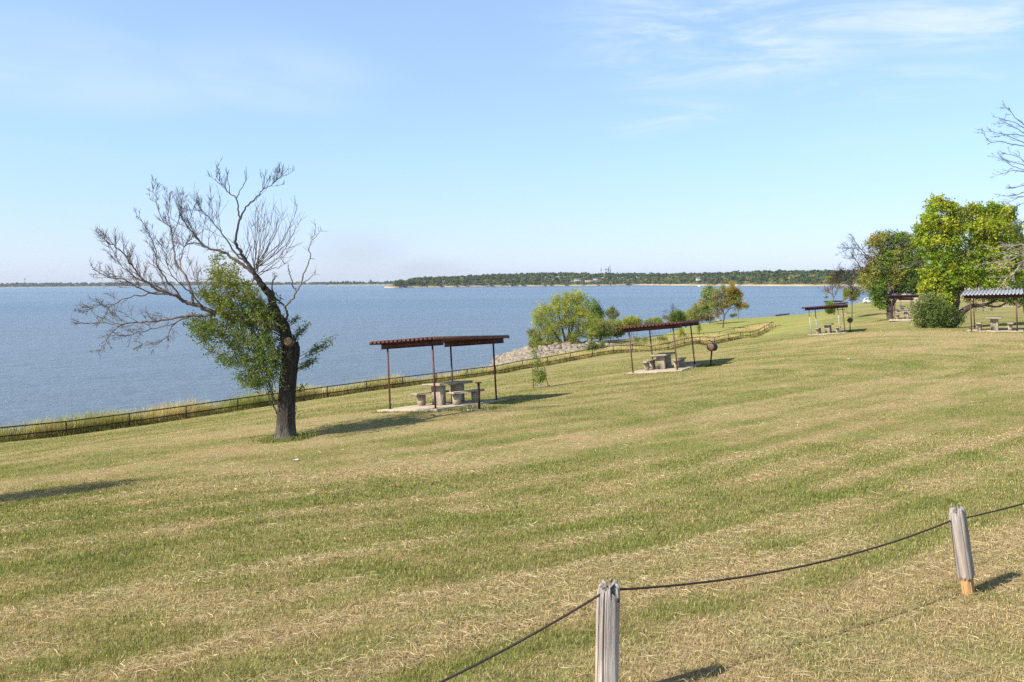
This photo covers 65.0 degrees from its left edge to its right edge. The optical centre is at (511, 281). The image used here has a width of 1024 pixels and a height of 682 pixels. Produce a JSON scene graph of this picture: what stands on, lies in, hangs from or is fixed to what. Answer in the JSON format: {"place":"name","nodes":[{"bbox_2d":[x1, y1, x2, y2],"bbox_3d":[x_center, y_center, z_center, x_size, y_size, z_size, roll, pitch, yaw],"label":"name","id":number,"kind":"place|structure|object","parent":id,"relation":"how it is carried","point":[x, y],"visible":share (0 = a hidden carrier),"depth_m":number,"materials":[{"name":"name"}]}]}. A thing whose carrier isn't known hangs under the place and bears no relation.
{"place":"outdoors","nodes":[
{"label":"outdoors","id":0,"kind":"place"},
{"bbox_2d":[0,283,392,287],"bbox_3d":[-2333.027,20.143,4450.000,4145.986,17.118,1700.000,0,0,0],"label":"distant shore","id":1,"kind":"structure","parent":0,"point":[103,285],"depth_m":4623.07,"materials":[{"name":"soil"}]},
{"bbox_2d":[0,281,392,286],"bbox_3d":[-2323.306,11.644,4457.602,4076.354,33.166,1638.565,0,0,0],"label":"distant woods","id":2,"kind":"object","parent":1,"relation":"on","point":[16,284],"visible":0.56,"depth_m":4651.11,"materials":[{"name":"green plant"}]},
{"bbox_2d":[326,285,393,285],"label":"islet","id":3,"kind":"object","parent":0,"point":[359,285],"visible":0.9,"depth_m":3020.84,"materials":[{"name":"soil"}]},
{"bbox_2d":[0,285,988,437],"bbox_3d":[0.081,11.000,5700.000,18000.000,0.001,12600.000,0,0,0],"label":"lake","id":4,"kind":"structure","parent":0,"point":[50,363],"depth_m":180.21,"materials":[{"name":"liquid"}]},
{"bbox_2d":[0,286,1023,681],"bbox_3d":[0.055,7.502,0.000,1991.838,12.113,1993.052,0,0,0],"label":"ground","id":5,"kind":"structure","parent":0,"point":[792,328],"depth_m":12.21,"materials":[{"name":"green plant"}]},
{"bbox_2d":[71,156,338,440],"bbox_3d":[-8.210,0.501,21.608,6.339,7.792,4.220,0,0,-33],"label":"bare tree","id":6,"kind":"object","parent":5,"relation":"on","point":[259,315],"visible":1,"depth_m":21.68,"materials":[{"name":"grey plant"}]},
{"bbox_2d":[0,322,771,436],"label":"pipe fence","id":7,"kind":"object","parent":5,"relation":"on","point":[327,393],"visible":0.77,"depth_m":63.02,"materials":[{"name":"metal"}]},
{"bbox_2d":[0,322,781,442],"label":"tall grass","id":8,"kind":"structure","parent":5,"relation":"on","point":[98,421],"depth_m":58.85,"materials":[{"name":"green plant"}]},
{"bbox_2d":[369,335,509,411],"bbox_3d":[-2.416,3.285,28.600,2.837,2.562,4.500,-7,-6,32],"label":"picnic shelter","id":9,"kind":"object","parent":5,"relation":"on","point":[450,341],"visible":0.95,"depth_m":27.57,"materials":[{"name":"metal"}]},
{"bbox_2d":[411,390,448,405],"bbox_3d":[-2.929,4.195,29.014,0.300,0.454,1.850,-7,-6,32],"label":"bench","id":10,"kind":"object","parent":9,"relation":"on","point":[421,398],"visible":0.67,"depth_m":28.45,"materials":[{"name":"concrete"}]},
{"bbox_2d":[422,380,472,405],"bbox_3d":[-2.268,3.958,28.599,0.800,0.772,1.950,-7,-6,32],"label":"picnic table","id":11,"kind":"object","parent":9,"relation":"on","point":[441,391],"visible":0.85,"depth_m":28.08,"materials":[{"name":"concrete"}]},
{"bbox_2d":[447,389,484,404],"bbox_3d":[-1.588,4.036,28.155,0.300,0.454,1.850,-7,-6,32],"label":"bench","id":12,"kind":"object","parent":9,"relation":"on","point":[456,397],"visible":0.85,"depth_m":27.70,"materials":[{"name":"concrete"}]},
{"bbox_2d":[467,382,488,410],"bbox_3d":[-1.075,3.723,25.850,0.750,0.973,0.550,0,0,0],"label":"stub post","id":13,"kind":"object","parent":5,"relation":"on","point":[478,389],"visible":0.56,"depth_m":25.82,"materials":[{"name":"metal"}]},
{"bbox_2d":[0,383,1023,681],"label":"clippings","id":14,"kind":"object","parent":5,"relation":"on","point":[500,601],"visible":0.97,"depth_m":7.36,"materials":[{"name":"beige plant"}]},
{"bbox_2d":[525,327,548,347],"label":"young tree","id":15,"kind":"object","parent":5,"relation":"on","point":[531,335],"visible":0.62,"depth_m":107.76,"materials":[{"name":"green plant"}]},
{"bbox_2d":[527,333,546,387],"bbox_3d":[1.151,3.642,37.109,0.937,2.601,0.944,0,0,0],"label":"sapling","id":16,"kind":"object","parent":5,"relation":"on","point":[541,376],"visible":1,"depth_m":37.06,"materials":[{"name":"green plant"}]},
{"bbox_2d":[490,340,619,367],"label":"rock rubble","id":17,"kind":"object","parent":5,"relation":"on","point":[566,346],"visible":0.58,"depth_m":106.66,"materials":[{"name":"grey stone"}]},
{"bbox_2d":[527,286,594,343],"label":"willow tree","id":18,"kind":"object","parent":5,"relation":"on","point":[549,329],"visible":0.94,"depth_m":111.59,"materials":[{"name":"green plant"}]},
{"bbox_2d":[582,297,607,340],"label":"leafy tree","id":19,"kind":"object","parent":5,"relation":"on","point":[598,312],"visible":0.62,"depth_m":121.82,"materials":[{"name":"green plant"}]},
{"bbox_2d":[586,340,605,350],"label":"shrub","id":20,"kind":"object","parent":5,"relation":"on","point":[591,345],"visible":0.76,"depth_m":92.73,"materials":[{"name":"green plant"}]},
{"bbox_2d":[585,316,615,340],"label":"shrub","id":21,"kind":"object","parent":5,"relation":"on","point":[601,331],"visible":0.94,"depth_m":117.44,"materials":[{"name":"green plant"}]},
{"bbox_2d":[595,579,619,681],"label":"timber post","id":22,"kind":"object","parent":5,"relation":"on","point":[607,637],"visible":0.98,"depth_m":5.14,"materials":[{"name":"wood"}]},
{"bbox_2d":[439,503,1023,681],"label":"cable","id":23,"kind":"object","parent":22,"relation":"attached to","point":[574,610],"visible":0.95,"depth_m":5.55,"materials":[{"name":"metal"}]},
{"bbox_2d":[604,305,619,339],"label":"young tree","id":24,"kind":"object","parent":5,"relation":"on","point":[612,314],"visible":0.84,"depth_m":131.87,"materials":[{"name":"green plant"}]},
{"bbox_2d":[607,318,627,338],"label":"shrub","id":25,"kind":"object","parent":5,"relation":"on","point":[617,333],"visible":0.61,"depth_m":127.65,"materials":[{"name":"green plant"}]},
{"bbox_2d":[622,315,643,337],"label":"shrub","id":26,"kind":"object","parent":5,"relation":"on","point":[630,320],"visible":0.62,"depth_m":139.66,"materials":[{"name":"green plant"}]},
{"bbox_2d":[632,335,648,349],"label":"sapling","id":27,"kind":"object","parent":5,"relation":"on","point":[645,337],"visible":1,"depth_m":97.81,"materials":[{"name":"green plant"}]},
{"bbox_2d":[641,316,663,335],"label":"shrub","id":28,"kind":"object","parent":5,"relation":"on","point":[652,320],"visible":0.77,"depth_m":159.64,"materials":[{"name":"green plant"}]},
{"bbox_2d":[616,320,701,373],"bbox_3d":[7.806,3.439,41.835,3.217,2.562,4.620,-7,-4,26],"label":"picnic shelter","id":29,"kind":"object","parent":5,"relation":"on","point":[658,326],"visible":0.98,"depth_m":40.52,"materials":[{"name":"metal"}]},
{"bbox_2d":[641,359,655,369],"bbox_3d":[7.192,4.352,42.072,0.300,0.454,1.850,-7,-4,26],"label":"bench","id":30,"kind":"object","parent":29,"relation":"on","point":[647,362],"visible":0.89,"depth_m":41.62,"materials":[{"name":"concrete"}]},
{"bbox_2d":[651,352,674,369],"bbox_3d":[7.894,4.106,41.737,0.800,0.772,1.950,-7,-4,26],"label":"picnic table","id":31,"kind":"object","parent":29,"relation":"on","point":[663,360],"visible":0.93,"depth_m":41.15,"materials":[{"name":"concrete"}]},
{"bbox_2d":[672,357,685,367],"bbox_3d":[8.625,4.176,41.382,0.300,0.455,1.850,-7,-4,26],"label":"bench","id":32,"kind":"object","parent":29,"relation":"on","point":[681,361],"visible":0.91,"depth_m":41.45,"materials":[{"name":"concrete"}]},
{"bbox_2d":[657,336,667,343],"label":"sapling","id":33,"kind":"object","parent":5,"relation":"on","point":[663,338],"visible":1,"depth_m":101.99,"materials":[{"name":"green plant"}]},
{"bbox_2d":[662,304,675,331],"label":"dead bush","id":34,"kind":"object","parent":5,"relation":"on","point":[672,307],"visible":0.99,"depth_m":159.97,"materials":[{"name":"grey plant"}]},
{"bbox_2d":[666,308,686,330],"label":"shrub","id":35,"kind":"object","parent":5,"relation":"on","point":[676,315],"visible":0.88,"depth_m":161.51,"materials":[{"name":"green plant"}]},
{"bbox_2d":[677,327,687,339],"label":"sapling","id":36,"kind":"object","parent":5,"relation":"on","point":[680,333],"visible":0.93,"depth_m":105.87,"materials":[{"name":"green plant"}]},
{"bbox_2d":[681,311,692,327],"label":"shrub","id":37,"kind":"object","parent":5,"relation":"on","point":[686,316],"visible":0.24,"depth_m":163.68,"materials":[{"name":"green plant"}]},
{"bbox_2d":[685,302,716,322],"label":"shrub","id":38,"kind":"object","parent":5,"relation":"on","point":[697,312],"visible":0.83,"depth_m":159.12,"materials":[{"name":"green plant"}]},
{"bbox_2d":[697,284,717,323],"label":"leafy tree","id":39,"kind":"object","parent":5,"relation":"on","point":[707,291],"visible":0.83,"depth_m":151.69,"materials":[{"name":"green plant"}]},
{"bbox_2d":[707,340,717,363],"bbox_3d":[10.197,3.722,41.106,0.415,1.481,0.462,5,0,36],"label":"barrel grill","id":40,"kind":"object","parent":5,"relation":"on","point":[712,347],"visible":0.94,"depth_m":40.99,"materials":[{"name":"metal"}]},
{"bbox_2d":[708,280,749,327],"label":"autumn tree","id":41,"kind":"object","parent":5,"relation":"on","point":[732,295],"visible":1,"depth_m":137.81,"materials":[{"name":"green plant"}]},
{"bbox_2d":[729,307,743,318],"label":"twiggy tree","id":42,"kind":"object","parent":5,"relation":"on","point":[734,314],"visible":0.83,"depth_m":171.96,"materials":[{"name":"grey plant"}]},
{"bbox_2d":[801,304,847,334],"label":"picnic shelter","id":43,"kind":"object","parent":5,"relation":"on","point":[842,306],"visible":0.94,"depth_m":67.46,"materials":[{"name":"metal"}]},
{"bbox_2d":[821,323,833,332],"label":"picnic table","id":44,"kind":"object","parent":43,"relation":"on","point":[827,328],"visible":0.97,"depth_m":68.07,"materials":[{"name":"concrete"}]},
{"bbox_2d":[823,300,835,313],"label":"shrub","id":45,"kind":"object","parent":5,"relation":"on","point":[829,311],"visible":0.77,"depth_m":130.78,"materials":[{"name":"green plant"}]},
{"bbox_2d":[818,274,844,314],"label":"twiggy tree","id":46,"kind":"object","parent":5,"relation":"on","point":[828,290],"visible":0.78,"depth_m":149.96,"materials":[{"name":"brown plant"}]},
{"bbox_2d":[835,302,847,313],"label":"picnic shelter","id":47,"kind":"object","parent":5,"relation":"on","point":[841,303],"visible":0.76,"depth_m":174.56,"materials":[{"name":"metal"}]},
{"bbox_2d":[824,263,867,318],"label":"twiggy tree","id":48,"kind":"object","parent":5,"relation":"on","point":[851,292],"visible":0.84,"depth_m":119.85,"materials":[{"name":"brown plant"}]},
{"bbox_2d":[847,316,852,330],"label":"barrel grill","id":49,"kind":"object","parent":5,"relation":"on","point":[849,320],"visible":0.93,"depth_m":69.11,"materials":[{"name":"metal"}]},
{"bbox_2d":[837,229,928,319],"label":"oak tree","id":50,"kind":"object","parent":5,"relation":"on","point":[882,277],"visible":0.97,"depth_m":82.68,"materials":[{"name":"green plant"}]},
{"bbox_2d":[885,294,919,321],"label":"picnic shelter","id":51,"kind":"object","parent":5,"relation":"on","point":[900,296],"visible":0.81,"depth_m":76.74,"materials":[{"name":"metal"}]},
{"bbox_2d":[901,311,909,318],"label":"picnic table","id":52,"kind":"object","parent":51,"relation":"on","point":[906,314],"visible":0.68,"depth_m":77.37,"materials":[{"name":"concrete"}]},
{"bbox_2d":[892,298,912,312],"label":"picnic shelter","id":53,"kind":"object","parent":5,"relation":"on","point":[899,311],"visible":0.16,"depth_m":122.85,"materials":[{"name":"metal"}]},
{"bbox_2d":[907,290,967,328],"bbox_3d":[28.185,1.984,53.553,3.552,2.989,2.986,0,0,-36],"label":"shrub","id":54,"kind":"object","parent":5,"relation":"on","point":[923,315],"visible":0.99,"depth_m":53.19,"materials":[{"name":"green plant"}]},
{"bbox_2d":[949,503,975,595],"bbox_3d":[4.031,2.448,7.182,0.134,0.944,0.137,-12,4,-43],"label":"timber post","id":55,"kind":"object","parent":5,"relation":"on","point":[962,550],"visible":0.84,"depth_m":7.13,"materials":[{"name":"grey wood"}]},
{"bbox_2d":[907,192,1023,327],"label":"leafy tree","id":56,"kind":"object","parent":5,"relation":"on","point":[947,265],"visible":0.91,"depth_m":54.66,"materials":[{"name":"green plant"}]},
{"bbox_2d":[960,288,1023,331],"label":"picnic shelter","id":57,"kind":"object","parent":5,"relation":"on","point":[993,293],"visible":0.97,"depth_m":47.21,"materials":[{"name":"metal"}]},
{"bbox_2d":[975,322,981,330],"bbox_3d":[27.953,2.670,48.113,0.300,0.454,1.850,-2,-2,32],"label":"bench","id":58,"kind":"object","parent":57,"relation":"on","point":[979,326],"visible":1,"depth_m":47.55,"materials":[{"name":"concrete"}]},
{"bbox_2d":[986,317,1001,330],"bbox_3d":[28.627,2.486,47.691,0.800,0.772,1.950,-2,-2,32],"label":"picnic table","id":59,"kind":"object","parent":57,"relation":"on","point":[994,323],"visible":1,"depth_m":47.08,"materials":[{"name":"concrete"}]},
{"bbox_2d":[1007,322,1012,330],"bbox_3d":[29.307,2.619,47.261,0.300,0.454,1.850,-2,-2,32],"label":"bench","id":60,"kind":"object","parent":57,"relation":"on","point":[1010,324],"visible":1,"depth_m":46.69,"materials":[{"name":"concrete"}]},
{"bbox_2d":[975,104,1023,291],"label":"bare tree","id":61,"kind":"object","parent":5,"relation":"on","point":[1005,253],"visible":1,"depth_m":39.66,"materials":[{"name":"grey plant"}]},
{"bbox_2d":[1006,221,1023,311],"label":"leafy tree","id":62,"kind":"object","parent":5,"relation":"on","point":[1020,285],"visible":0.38,"depth_m":73.71,"materials":[{"name":"green plant"}]},
{"bbox_2d":[0,0,1023,284],"label":"sky","id":63,"kind":"structure","parent":0,"point":[428,138],"materials":[{"name":"blue"}]},
{"bbox_2d":[384,277,1013,287],"bbox_3d":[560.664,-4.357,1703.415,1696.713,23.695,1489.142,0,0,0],"label":"shore","id":64,"kind":"structure","parent":0,"point":[769,283],"depth_m":1781.08,"materials":[{"name":"green plant"}]},
{"bbox_2d":[391,267,999,286],"bbox_3d":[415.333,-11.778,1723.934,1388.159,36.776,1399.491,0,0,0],"label":"woods","id":65,"kind":"object","parent":64,"relation":"on","point":[814,276],"visible":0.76,"depth_m":1891.13,"materials":[{"name":"green plant"}]},
{"bbox_2d":[862,298,872,302],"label":"parked car","id":66,"kind":"object","parent":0,"point":[865,300],"visible":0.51,"depth_m":249.60,"materials":[{"name":"silver metal"}]}
]}

